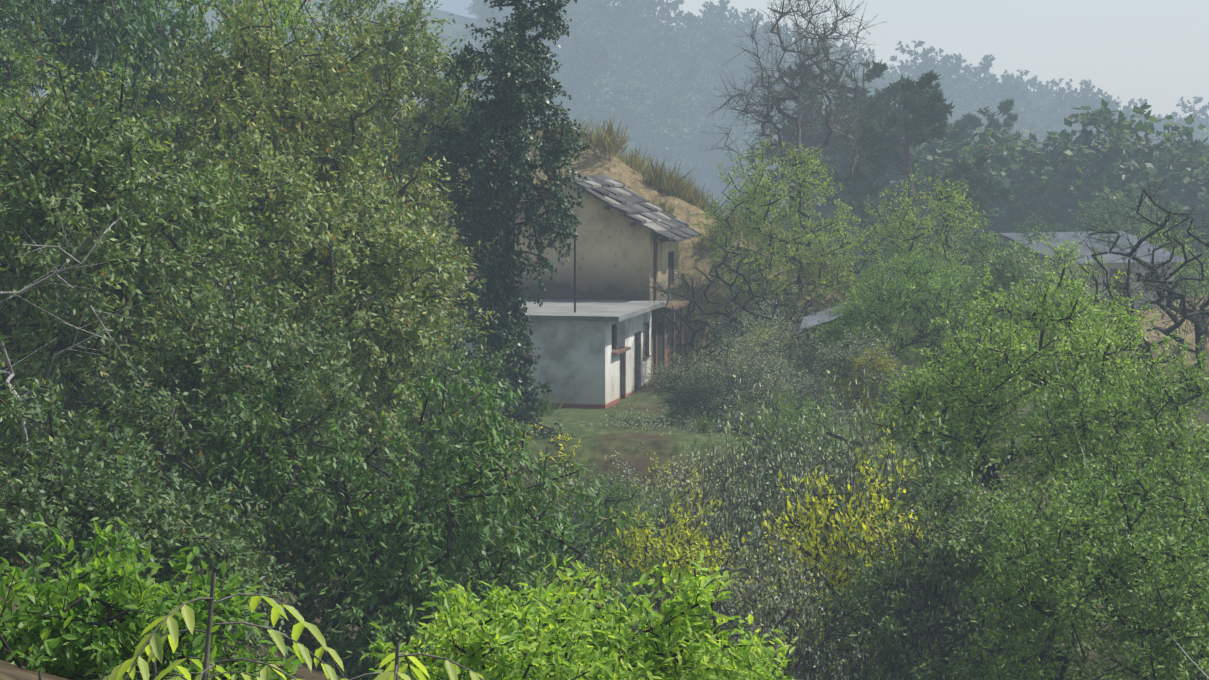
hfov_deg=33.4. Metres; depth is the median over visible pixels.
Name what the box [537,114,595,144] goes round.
dry grass tuft
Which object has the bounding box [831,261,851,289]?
dry grass tuft
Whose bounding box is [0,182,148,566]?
dead snag
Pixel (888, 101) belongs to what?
tree
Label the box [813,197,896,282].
tree
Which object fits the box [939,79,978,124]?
tree
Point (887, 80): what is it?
tree
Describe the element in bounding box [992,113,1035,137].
tree
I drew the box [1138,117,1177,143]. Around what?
tree
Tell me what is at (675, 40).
tree
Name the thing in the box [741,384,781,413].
terrace scrub
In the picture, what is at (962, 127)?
tree
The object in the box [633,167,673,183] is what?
dry grass tuft
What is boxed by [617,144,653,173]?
dry grass tuft
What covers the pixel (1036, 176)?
tree
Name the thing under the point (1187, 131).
tree
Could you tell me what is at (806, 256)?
dry grass tuft
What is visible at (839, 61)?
tree
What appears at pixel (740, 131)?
tree
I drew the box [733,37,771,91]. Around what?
tree
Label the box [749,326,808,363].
terrace scrub
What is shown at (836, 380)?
terrace bush
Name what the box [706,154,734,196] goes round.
tree
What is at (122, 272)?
oak tree
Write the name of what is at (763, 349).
terrace scrub
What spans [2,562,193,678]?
bright bush
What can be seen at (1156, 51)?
sky
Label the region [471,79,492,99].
tree
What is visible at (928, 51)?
tree
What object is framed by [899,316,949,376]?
terrace scrub
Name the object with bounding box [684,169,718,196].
tree
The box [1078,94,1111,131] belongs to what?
tree
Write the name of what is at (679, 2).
tree
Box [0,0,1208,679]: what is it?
terrain
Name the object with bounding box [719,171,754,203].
tree
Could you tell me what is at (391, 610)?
oak tree
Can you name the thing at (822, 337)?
terrace scrub
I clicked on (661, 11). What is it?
tree
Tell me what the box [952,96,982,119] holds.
tree
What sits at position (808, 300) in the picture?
terrace scrub
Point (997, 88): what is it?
tree
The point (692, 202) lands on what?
dry grass tuft
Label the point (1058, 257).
tree light
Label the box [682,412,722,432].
grass tuft
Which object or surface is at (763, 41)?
tree
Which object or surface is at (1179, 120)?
tree
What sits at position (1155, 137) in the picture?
tree
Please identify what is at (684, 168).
tree
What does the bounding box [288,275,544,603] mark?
oak tree
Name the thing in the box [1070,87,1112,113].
tree
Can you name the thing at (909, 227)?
tree light
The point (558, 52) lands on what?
tree
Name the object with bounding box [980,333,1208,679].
tree
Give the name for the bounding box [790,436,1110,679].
shrub
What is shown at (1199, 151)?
tree
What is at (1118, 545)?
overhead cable
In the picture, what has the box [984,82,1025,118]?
tree
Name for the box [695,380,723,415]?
terrace scrub
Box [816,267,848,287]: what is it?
dry grass tuft
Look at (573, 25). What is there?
tree
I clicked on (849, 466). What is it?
shrub blossom
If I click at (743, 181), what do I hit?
tree
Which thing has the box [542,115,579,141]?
dry grass tuft
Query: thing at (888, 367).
terrace scrub
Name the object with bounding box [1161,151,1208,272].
tree
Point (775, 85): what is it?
tree
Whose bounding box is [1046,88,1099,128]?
tree
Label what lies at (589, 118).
tree
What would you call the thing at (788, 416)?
shrub
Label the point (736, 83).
tree
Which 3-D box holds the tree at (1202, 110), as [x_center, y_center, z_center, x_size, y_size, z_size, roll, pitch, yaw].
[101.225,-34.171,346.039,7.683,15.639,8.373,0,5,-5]
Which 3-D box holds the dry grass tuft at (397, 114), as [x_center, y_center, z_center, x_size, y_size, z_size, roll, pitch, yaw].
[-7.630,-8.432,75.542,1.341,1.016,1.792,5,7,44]
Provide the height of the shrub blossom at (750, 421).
3.398 m
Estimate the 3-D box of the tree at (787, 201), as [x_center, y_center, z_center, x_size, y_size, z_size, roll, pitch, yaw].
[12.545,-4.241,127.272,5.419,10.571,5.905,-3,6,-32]
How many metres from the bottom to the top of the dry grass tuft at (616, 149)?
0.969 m
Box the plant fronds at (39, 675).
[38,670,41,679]
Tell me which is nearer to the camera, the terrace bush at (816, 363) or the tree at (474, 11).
the terrace bush at (816, 363)
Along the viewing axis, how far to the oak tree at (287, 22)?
49.49 m
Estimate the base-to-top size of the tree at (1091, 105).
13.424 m
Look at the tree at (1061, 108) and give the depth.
344.96 m
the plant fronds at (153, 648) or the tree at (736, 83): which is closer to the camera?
the plant fronds at (153, 648)
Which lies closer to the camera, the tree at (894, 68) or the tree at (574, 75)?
the tree at (574, 75)
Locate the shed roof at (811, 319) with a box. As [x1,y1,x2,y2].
[761,302,849,357]
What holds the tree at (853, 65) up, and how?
on the terrain
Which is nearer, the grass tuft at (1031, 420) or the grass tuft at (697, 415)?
the grass tuft at (1031, 420)
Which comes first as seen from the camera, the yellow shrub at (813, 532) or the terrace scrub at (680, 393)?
the yellow shrub at (813, 532)
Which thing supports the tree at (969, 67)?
on the terrain
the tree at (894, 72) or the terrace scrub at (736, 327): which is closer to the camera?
the terrace scrub at (736, 327)
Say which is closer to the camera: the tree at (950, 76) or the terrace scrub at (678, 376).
the terrace scrub at (678, 376)
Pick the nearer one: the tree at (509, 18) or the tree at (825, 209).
the tree at (825, 209)
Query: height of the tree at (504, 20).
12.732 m
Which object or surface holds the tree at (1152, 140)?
on the terrain
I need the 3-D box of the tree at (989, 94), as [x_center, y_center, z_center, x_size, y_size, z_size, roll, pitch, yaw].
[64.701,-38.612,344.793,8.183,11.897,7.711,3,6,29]
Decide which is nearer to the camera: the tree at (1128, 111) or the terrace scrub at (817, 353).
the terrace scrub at (817, 353)
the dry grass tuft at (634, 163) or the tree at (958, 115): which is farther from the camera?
the tree at (958, 115)
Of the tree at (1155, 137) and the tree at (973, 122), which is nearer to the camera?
the tree at (973, 122)
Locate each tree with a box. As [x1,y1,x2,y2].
[0,0,163,477]
[0,0,301,463]
[0,38,312,552]
[0,100,310,510]
[0,334,308,676]
[67,261,419,654]
[114,94,497,574]
[136,0,456,575]
[185,360,656,679]
[253,0,499,297]
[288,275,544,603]
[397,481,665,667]
[416,0,591,446]
[459,27,508,56]
[465,0,486,17]
[465,39,490,86]
[468,0,497,26]
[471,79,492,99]
[477,0,504,37]
[477,58,501,99]
[478,0,510,40]
[479,26,504,53]
[489,0,512,20]
[495,12,532,38]
[496,10,537,40]
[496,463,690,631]
[522,0,541,31]
[527,9,574,78]
[538,11,585,84]
[547,87,578,116]
[551,69,594,118]
[552,72,583,120]
[555,0,582,61]
[558,68,623,121]
[559,3,592,68]
[562,0,594,23]
[567,0,597,34]
[572,104,625,135]
[572,112,623,138]
[587,95,662,147]
[600,115,623,128]
[612,144,648,164]
[619,140,645,165]
[628,135,664,161]
[636,141,681,174]
[639,0,683,70]
[639,0,685,65]
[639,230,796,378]
[643,155,681,173]
[648,28,685,87]
[652,159,697,179]
[653,0,685,64]
[654,25,697,76]
[659,27,712,77]
[671,10,707,47]
[678,176,709,198]
[679,13,716,51]
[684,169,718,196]
[696,96,735,171]
[697,0,738,75]
[699,0,733,29]
[700,9,727,49]
[701,0,890,247]
[702,6,734,24]
[702,57,749,107]
[703,28,749,119]
[703,79,745,125]
[704,30,750,115]
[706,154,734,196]
[708,164,761,204]
[709,114,759,169]
[710,149,747,184]
[711,139,779,187]
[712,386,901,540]
[715,98,779,149]
[716,117,750,187]
[718,29,768,66]
[718,191,750,213]
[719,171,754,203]
[722,22,766,65]
[725,60,760,121]
[728,173,770,194]
[731,93,775,163]
[732,8,763,36]
[732,53,769,92]
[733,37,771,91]
[735,64,761,117]
[736,11,766,30]
[737,112,786,159]
[739,52,776,109]
[744,20,778,84]
[744,103,929,272]
[749,28,774,91]
[755,27,789,69]
[755,115,843,241]
[759,74,790,93]
[760,86,795,113]
[762,61,866,253]
[763,147,779,176]
[763,147,860,264]
[763,193,818,227]
[764,53,786,75]
[766,23,809,78]
[770,25,799,63]
[773,50,797,83]
[774,34,807,71]
[775,40,819,85]
[775,102,801,140]
[777,143,930,276]
[784,85,913,275]
[784,199,824,248]
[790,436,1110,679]
[796,39,848,95]
[798,49,841,95]
[801,58,912,278]
[809,245,998,400]
[813,50,850,70]
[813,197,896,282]
[814,62,864,79]
[814,94,904,226]
[815,35,856,61]
[821,79,971,287]
[824,69,861,102]
[830,126,891,259]
[835,141,934,281]
[839,72,876,94]
[841,47,862,68]
[843,59,867,71]
[847,83,885,96]
[850,266,1206,650]
[855,48,875,74]
[855,67,885,84]
[859,73,906,106]
[864,81,897,106]
[873,88,968,156]
[876,70,900,83]
[880,135,1030,283]
[883,148,1014,279]
[884,63,912,82]
[887,76,897,83]
[889,40,939,85]
[897,55,942,81]
[897,211,1074,389]
[899,60,917,76]
[901,63,933,83]
[902,148,1026,265]
[912,139,1019,267]
[915,67,944,88]
[919,54,966,98]
[919,123,1047,268]
[921,47,956,77]
[925,427,1208,679]
[931,60,952,83]
[936,137,1094,256]
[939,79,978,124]
[944,100,968,123]
[946,53,979,98]
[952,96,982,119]
[953,109,996,134]
[957,76,996,116]
[959,63,982,89]
[960,67,993,91]
[961,54,998,106]
[964,80,1010,113]
[972,106,1001,133]
[972,216,1131,305]
[980,82,1027,119]
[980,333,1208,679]
[983,128,1106,231]
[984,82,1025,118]
[989,99,1038,131]
[990,74,1017,100]
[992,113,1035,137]
[992,132,1057,196]
[995,86,1031,129]
[997,85,1029,123]
[998,76,1025,90]
[1000,74,1027,87]
[1001,70,1044,96]
[1008,117,1042,137]
[1010,74,1040,94]
[1010,194,1081,253]
[1011,147,1059,225]
[1017,81,1045,106]
[1022,129,1057,149]
[1023,123,1077,151]
[1025,99,1201,231]
[1027,120,1065,151]
[1030,168,1208,425]
[1032,81,1070,115]
[1032,105,1068,150]
[1037,153,1169,235]
[1044,92,1081,128]
[1045,77,1072,98]
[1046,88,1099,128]
[1046,166,1107,215]
[1050,115,1079,137]
[1054,99,1079,123]
[1065,103,1101,130]
[1065,186,1177,249]
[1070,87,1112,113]
[1073,112,1117,145]
[1076,96,1123,125]
[1076,113,1208,266]
[1078,79,1106,108]
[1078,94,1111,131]
[1082,172,1186,266]
[1093,101,1131,133]
[1114,115,1150,147]
[1114,146,1208,246]
[1116,110,1159,143]
[1122,97,1146,120]
[1128,117,1169,140]
[1128,147,1208,292]
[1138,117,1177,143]
[1140,138,1202,232]
[1144,139,1208,154]
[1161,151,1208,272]
[1166,185,1198,292]
[1170,96,1208,142]
[1170,114,1186,146]
[1175,127,1206,141]
[1176,171,1208,275]
[1177,116,1208,135]
[1180,135,1208,149]
[1187,115,1208,134]
[1195,161,1208,262]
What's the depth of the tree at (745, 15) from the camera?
375.55 m
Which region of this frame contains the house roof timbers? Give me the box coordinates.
[483,189,671,242]
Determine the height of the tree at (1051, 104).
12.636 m
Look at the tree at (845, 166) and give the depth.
115.10 m
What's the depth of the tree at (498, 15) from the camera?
331.66 m
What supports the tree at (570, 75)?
on the terrain
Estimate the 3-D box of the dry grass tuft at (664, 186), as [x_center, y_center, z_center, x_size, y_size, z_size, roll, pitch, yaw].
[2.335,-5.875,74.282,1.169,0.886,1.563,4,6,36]
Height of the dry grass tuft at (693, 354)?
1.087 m
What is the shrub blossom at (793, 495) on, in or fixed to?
on the terrain
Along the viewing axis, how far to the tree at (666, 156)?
286.76 m
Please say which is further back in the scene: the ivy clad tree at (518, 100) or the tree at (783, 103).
the tree at (783, 103)
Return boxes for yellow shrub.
[491,413,586,497]
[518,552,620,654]
[582,467,746,655]
[630,452,744,550]
[719,413,933,679]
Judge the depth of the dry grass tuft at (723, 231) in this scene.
71.68 m
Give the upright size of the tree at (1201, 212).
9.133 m
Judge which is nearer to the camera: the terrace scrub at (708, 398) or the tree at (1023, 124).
the terrace scrub at (708, 398)
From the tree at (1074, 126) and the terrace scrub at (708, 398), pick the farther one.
the tree at (1074, 126)
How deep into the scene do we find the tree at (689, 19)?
342.66 m
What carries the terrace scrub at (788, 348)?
on the terrain
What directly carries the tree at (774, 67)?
on the terrain
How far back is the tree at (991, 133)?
115.69 m
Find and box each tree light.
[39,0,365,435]
[687,129,887,325]
[837,165,1025,329]
[974,223,1135,329]
[1137,216,1208,296]
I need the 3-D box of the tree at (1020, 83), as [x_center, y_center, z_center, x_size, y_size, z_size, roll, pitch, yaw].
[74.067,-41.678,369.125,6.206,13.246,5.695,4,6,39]
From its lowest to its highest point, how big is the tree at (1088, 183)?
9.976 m
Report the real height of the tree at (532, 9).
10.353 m
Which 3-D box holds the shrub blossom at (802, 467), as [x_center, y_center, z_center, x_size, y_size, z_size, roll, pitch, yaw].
[4.523,4.808,43.446,4.587,6.590,3.892,3,6,34]
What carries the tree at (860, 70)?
on the terrain
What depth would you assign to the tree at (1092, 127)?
319.03 m
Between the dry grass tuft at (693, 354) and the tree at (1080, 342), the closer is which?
the tree at (1080, 342)
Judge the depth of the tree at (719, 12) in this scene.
353.30 m
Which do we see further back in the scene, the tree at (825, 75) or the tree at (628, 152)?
the tree at (825, 75)
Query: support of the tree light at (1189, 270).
on the terrain
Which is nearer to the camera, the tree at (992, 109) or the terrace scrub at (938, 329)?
the terrace scrub at (938, 329)
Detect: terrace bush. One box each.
[794,351,837,391]
[801,366,854,412]
[812,329,869,383]
[865,326,897,362]
[871,334,906,358]
[893,325,924,373]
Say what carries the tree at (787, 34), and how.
on the terrain
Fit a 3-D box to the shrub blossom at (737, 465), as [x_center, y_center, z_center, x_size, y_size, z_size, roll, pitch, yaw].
[3.298,4.017,48.469,3.417,3.223,2.899,-1,5,-8]
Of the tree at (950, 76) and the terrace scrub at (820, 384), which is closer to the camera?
the terrace scrub at (820, 384)
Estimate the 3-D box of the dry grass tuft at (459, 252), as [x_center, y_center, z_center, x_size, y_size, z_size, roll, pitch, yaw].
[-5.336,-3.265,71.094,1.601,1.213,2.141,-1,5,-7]
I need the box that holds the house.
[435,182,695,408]
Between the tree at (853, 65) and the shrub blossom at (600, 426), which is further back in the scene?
the tree at (853, 65)
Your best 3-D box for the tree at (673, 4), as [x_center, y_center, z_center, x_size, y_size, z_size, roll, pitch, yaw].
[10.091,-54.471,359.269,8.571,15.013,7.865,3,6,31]
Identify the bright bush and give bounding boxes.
[0,512,305,679]
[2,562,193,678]
[360,580,638,679]
[418,548,798,679]
[604,619,797,679]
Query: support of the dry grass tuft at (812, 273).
on the terrain
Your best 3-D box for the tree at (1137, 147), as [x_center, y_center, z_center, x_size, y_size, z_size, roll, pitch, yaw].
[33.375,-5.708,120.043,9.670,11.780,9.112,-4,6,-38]
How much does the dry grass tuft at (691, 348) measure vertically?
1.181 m
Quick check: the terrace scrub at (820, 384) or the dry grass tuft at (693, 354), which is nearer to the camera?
the terrace scrub at (820, 384)
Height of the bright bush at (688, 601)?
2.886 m
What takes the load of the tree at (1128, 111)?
on the terrain
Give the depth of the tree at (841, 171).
119.56 m
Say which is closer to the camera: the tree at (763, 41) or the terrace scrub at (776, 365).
the terrace scrub at (776, 365)
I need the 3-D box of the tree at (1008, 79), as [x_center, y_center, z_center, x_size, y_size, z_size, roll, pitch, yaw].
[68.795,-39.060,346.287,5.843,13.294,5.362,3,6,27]
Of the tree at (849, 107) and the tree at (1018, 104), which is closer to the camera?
the tree at (849, 107)
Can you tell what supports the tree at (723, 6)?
on the terrain
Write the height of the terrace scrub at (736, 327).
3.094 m
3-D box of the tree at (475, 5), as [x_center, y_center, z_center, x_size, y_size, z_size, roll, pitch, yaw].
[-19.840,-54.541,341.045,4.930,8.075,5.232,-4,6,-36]
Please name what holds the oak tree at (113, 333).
on the terrain
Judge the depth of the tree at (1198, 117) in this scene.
347.31 m
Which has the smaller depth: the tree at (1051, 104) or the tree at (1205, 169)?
the tree at (1205, 169)
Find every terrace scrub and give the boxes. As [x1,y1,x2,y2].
[642,346,742,420]
[654,368,711,423]
[682,336,806,423]
[683,373,739,421]
[684,325,736,405]
[694,335,749,370]
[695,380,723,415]
[702,343,738,371]
[703,336,800,412]
[705,298,796,350]
[715,311,826,374]
[729,340,784,379]
[730,346,805,406]
[741,298,799,337]
[741,323,805,364]
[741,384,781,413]
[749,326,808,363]
[774,281,843,353]
[775,369,845,421]
[778,357,829,398]
[784,345,849,381]
[785,301,834,328]
[788,350,842,385]
[792,322,834,352]
[796,328,824,355]
[802,332,851,373]
[808,323,921,414]
[826,377,879,420]
[829,338,900,409]
[834,348,908,417]
[874,319,919,368]
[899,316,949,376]
[901,287,974,374]
[908,319,979,373]
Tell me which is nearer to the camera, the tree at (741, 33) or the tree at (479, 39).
the tree at (479, 39)
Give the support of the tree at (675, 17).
on the terrain
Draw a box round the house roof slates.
[471,175,700,242]
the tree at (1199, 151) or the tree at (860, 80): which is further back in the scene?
the tree at (860, 80)
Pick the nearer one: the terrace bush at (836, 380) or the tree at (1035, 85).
the terrace bush at (836, 380)
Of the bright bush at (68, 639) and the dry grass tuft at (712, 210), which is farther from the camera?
the dry grass tuft at (712, 210)
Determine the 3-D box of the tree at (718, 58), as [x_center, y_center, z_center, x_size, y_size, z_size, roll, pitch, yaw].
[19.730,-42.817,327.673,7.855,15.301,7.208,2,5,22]
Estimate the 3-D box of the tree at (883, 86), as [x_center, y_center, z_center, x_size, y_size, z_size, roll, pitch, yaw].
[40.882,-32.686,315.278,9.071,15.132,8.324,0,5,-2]
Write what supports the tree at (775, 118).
on the terrain
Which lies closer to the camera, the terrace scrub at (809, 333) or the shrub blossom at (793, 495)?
the shrub blossom at (793, 495)
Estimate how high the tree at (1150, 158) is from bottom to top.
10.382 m
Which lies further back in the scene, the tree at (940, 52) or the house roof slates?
the tree at (940, 52)
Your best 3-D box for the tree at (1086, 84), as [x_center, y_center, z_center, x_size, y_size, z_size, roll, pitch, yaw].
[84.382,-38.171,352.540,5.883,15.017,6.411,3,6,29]
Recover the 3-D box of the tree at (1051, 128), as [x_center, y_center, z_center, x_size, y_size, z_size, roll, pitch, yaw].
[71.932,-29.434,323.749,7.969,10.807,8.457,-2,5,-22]
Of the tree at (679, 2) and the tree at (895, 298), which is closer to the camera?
the tree at (895, 298)
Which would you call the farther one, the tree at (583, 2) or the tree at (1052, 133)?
the tree at (583, 2)
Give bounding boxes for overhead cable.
[1054,361,1208,678]
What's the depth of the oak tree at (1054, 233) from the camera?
82.07 m
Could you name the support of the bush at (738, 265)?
on the terrain
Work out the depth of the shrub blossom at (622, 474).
47.67 m
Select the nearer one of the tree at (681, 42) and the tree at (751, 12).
the tree at (681, 42)
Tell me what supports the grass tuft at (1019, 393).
on the terrain
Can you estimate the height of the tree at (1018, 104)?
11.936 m
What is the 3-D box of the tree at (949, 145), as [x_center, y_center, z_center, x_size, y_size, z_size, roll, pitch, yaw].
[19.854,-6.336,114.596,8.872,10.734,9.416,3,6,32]
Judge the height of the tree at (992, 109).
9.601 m
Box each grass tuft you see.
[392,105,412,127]
[395,100,429,129]
[439,236,474,261]
[528,125,548,138]
[536,392,566,415]
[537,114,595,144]
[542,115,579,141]
[582,114,628,148]
[588,131,629,153]
[613,149,656,171]
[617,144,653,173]
[631,155,691,188]
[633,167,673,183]
[637,166,658,177]
[640,171,694,195]
[647,170,682,191]
[648,195,678,214]
[657,174,705,200]
[660,177,693,193]
[675,339,716,366]
[675,341,703,360]
[675,347,700,366]
[677,182,709,207]
[677,336,711,354]
[678,275,722,301]
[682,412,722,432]
[683,196,704,208]
[685,408,711,423]
[691,232,716,249]
[694,311,734,347]
[696,189,725,210]
[698,224,740,246]
[701,203,724,217]
[703,221,738,242]
[716,206,745,227]
[725,215,741,231]
[731,420,752,435]
[733,221,789,248]
[790,242,820,270]
[797,248,830,275]
[804,255,847,282]
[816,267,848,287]
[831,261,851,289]
[832,281,858,298]
[1007,383,1033,401]
[1021,410,1048,427]
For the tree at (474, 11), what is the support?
on the terrain
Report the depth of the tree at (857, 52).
382.31 m
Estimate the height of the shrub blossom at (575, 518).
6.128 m
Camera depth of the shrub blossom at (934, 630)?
31.43 m
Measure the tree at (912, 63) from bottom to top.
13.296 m
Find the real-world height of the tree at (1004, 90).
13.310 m
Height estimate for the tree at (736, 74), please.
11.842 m
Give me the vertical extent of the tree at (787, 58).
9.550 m
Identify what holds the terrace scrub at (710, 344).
on the terrain
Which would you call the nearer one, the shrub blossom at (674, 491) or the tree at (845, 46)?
the shrub blossom at (674, 491)
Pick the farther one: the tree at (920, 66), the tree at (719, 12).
the tree at (719, 12)
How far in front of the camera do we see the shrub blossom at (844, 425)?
51.26 m
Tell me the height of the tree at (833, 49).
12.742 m
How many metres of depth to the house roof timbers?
63.33 m
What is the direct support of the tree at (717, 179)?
on the terrain
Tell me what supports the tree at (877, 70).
on the terrain
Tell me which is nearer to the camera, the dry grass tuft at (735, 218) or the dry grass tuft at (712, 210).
the dry grass tuft at (735, 218)
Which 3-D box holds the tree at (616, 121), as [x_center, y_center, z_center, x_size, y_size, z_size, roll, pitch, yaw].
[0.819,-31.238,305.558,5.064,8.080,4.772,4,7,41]
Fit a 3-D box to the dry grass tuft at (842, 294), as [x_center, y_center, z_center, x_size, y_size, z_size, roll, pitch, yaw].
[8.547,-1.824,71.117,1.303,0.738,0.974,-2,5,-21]
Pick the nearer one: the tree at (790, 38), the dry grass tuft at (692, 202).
the dry grass tuft at (692, 202)
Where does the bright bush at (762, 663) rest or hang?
on the terrain
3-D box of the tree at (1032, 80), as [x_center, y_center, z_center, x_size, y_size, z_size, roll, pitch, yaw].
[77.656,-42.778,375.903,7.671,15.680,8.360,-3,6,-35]
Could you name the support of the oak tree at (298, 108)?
on the terrain
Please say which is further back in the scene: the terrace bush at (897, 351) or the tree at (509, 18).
the tree at (509, 18)
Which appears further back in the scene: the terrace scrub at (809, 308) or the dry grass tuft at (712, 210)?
the dry grass tuft at (712, 210)
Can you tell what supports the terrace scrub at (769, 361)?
on the terrain
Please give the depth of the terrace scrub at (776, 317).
65.97 m
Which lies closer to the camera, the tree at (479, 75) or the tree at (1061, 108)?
the tree at (479, 75)
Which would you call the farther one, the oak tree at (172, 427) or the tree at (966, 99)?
the tree at (966, 99)
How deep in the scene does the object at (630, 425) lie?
51.49 m
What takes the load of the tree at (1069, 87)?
on the terrain
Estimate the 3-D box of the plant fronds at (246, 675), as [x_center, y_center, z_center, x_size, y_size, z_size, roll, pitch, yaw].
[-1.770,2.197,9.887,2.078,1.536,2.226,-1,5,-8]
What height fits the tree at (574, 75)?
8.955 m
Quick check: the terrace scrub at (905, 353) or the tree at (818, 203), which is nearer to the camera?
the terrace scrub at (905, 353)
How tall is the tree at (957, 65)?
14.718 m
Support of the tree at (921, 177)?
on the terrain
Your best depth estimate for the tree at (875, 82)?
324.15 m
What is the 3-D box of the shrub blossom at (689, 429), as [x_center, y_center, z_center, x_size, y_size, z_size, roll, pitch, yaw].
[1.973,3.306,51.748,3.053,2.880,2.591,-1,5,-6]
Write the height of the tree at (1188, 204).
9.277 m
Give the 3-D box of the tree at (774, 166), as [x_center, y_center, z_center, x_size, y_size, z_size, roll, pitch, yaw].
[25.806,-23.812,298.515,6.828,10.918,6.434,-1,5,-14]
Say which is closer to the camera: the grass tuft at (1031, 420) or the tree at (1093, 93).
the grass tuft at (1031, 420)
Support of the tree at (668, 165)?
on the terrain
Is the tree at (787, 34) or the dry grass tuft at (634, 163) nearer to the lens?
the dry grass tuft at (634, 163)
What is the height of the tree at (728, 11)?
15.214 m
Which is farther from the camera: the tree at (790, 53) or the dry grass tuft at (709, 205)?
the tree at (790, 53)
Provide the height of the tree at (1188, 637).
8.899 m
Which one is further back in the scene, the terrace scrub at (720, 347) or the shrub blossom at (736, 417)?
the terrace scrub at (720, 347)
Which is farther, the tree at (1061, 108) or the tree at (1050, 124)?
the tree at (1061, 108)
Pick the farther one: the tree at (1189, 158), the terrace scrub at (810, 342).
the tree at (1189, 158)
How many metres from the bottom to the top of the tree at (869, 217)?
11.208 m
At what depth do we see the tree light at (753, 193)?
68.46 m
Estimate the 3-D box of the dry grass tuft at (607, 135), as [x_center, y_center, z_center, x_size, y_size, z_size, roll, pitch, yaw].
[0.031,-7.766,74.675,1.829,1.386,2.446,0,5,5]
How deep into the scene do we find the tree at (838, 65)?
331.40 m
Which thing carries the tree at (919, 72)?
on the terrain
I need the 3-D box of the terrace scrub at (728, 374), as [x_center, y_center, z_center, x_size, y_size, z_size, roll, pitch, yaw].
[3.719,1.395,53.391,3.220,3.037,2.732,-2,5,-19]
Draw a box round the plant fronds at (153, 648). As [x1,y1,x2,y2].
[108,572,483,679]
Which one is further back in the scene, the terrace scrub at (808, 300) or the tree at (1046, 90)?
the tree at (1046, 90)
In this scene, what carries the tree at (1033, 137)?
on the terrain
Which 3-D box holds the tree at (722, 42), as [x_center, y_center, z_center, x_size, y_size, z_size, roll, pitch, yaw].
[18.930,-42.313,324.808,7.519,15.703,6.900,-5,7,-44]
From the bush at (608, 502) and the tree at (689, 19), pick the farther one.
the tree at (689, 19)
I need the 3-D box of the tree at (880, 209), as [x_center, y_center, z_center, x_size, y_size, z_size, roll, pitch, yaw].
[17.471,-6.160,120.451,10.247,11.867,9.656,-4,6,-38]
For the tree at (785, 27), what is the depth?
360.64 m
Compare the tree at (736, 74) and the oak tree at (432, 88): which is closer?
the oak tree at (432, 88)
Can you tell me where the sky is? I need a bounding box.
[611,0,1208,120]
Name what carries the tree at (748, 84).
on the terrain
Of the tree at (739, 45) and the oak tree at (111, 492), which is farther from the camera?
the tree at (739, 45)
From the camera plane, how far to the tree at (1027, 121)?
330.10 m
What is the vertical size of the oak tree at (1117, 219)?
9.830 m
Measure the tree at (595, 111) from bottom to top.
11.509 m
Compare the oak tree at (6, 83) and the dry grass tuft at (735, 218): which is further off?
the dry grass tuft at (735, 218)
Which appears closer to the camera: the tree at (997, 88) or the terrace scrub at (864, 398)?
the terrace scrub at (864, 398)
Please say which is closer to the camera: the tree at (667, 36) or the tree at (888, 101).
the tree at (888, 101)
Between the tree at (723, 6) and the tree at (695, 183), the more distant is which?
the tree at (723, 6)
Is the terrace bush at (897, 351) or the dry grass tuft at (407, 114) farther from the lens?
the dry grass tuft at (407, 114)
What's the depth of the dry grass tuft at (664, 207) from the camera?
72.34 m
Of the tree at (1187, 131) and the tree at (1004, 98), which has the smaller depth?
the tree at (1187, 131)
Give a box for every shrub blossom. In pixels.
[517,456,647,609]
[557,447,670,528]
[575,417,640,432]
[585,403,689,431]
[618,428,689,469]
[620,437,778,613]
[634,402,792,655]
[649,415,721,436]
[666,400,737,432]
[669,508,880,679]
[676,392,783,434]
[677,364,884,679]
[707,439,797,502]
[715,380,827,431]
[730,408,905,598]
[739,366,841,427]
[755,358,983,679]
[767,365,808,410]
[791,406,877,443]
[805,392,892,433]
[838,442,1063,679]
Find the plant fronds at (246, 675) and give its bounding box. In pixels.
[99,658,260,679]
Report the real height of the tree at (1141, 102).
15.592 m
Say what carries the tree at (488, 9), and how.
on the terrain
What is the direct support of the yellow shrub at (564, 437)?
on the terrain
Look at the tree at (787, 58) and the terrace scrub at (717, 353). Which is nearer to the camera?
the terrace scrub at (717, 353)
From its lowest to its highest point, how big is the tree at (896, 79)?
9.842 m
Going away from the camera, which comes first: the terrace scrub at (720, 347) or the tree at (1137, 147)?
the terrace scrub at (720, 347)
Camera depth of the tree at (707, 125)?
301.48 m
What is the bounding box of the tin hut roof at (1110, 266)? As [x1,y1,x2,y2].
[1000,231,1184,315]
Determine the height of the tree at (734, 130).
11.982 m
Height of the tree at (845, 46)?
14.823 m
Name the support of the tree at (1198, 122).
on the terrain
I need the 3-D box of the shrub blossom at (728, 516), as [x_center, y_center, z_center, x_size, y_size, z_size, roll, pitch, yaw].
[2.107,5.413,39.696,3.010,8.339,3.547,1,5,12]
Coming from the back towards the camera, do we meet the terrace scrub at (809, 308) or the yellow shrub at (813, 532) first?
the terrace scrub at (809, 308)
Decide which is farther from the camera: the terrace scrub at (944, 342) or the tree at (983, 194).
the tree at (983, 194)
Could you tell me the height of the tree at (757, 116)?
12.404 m
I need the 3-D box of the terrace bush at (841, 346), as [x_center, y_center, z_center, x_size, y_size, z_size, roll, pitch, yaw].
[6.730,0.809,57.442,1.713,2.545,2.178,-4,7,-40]
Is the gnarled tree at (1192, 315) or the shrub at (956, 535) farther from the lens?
the gnarled tree at (1192, 315)
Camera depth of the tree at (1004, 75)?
366.96 m

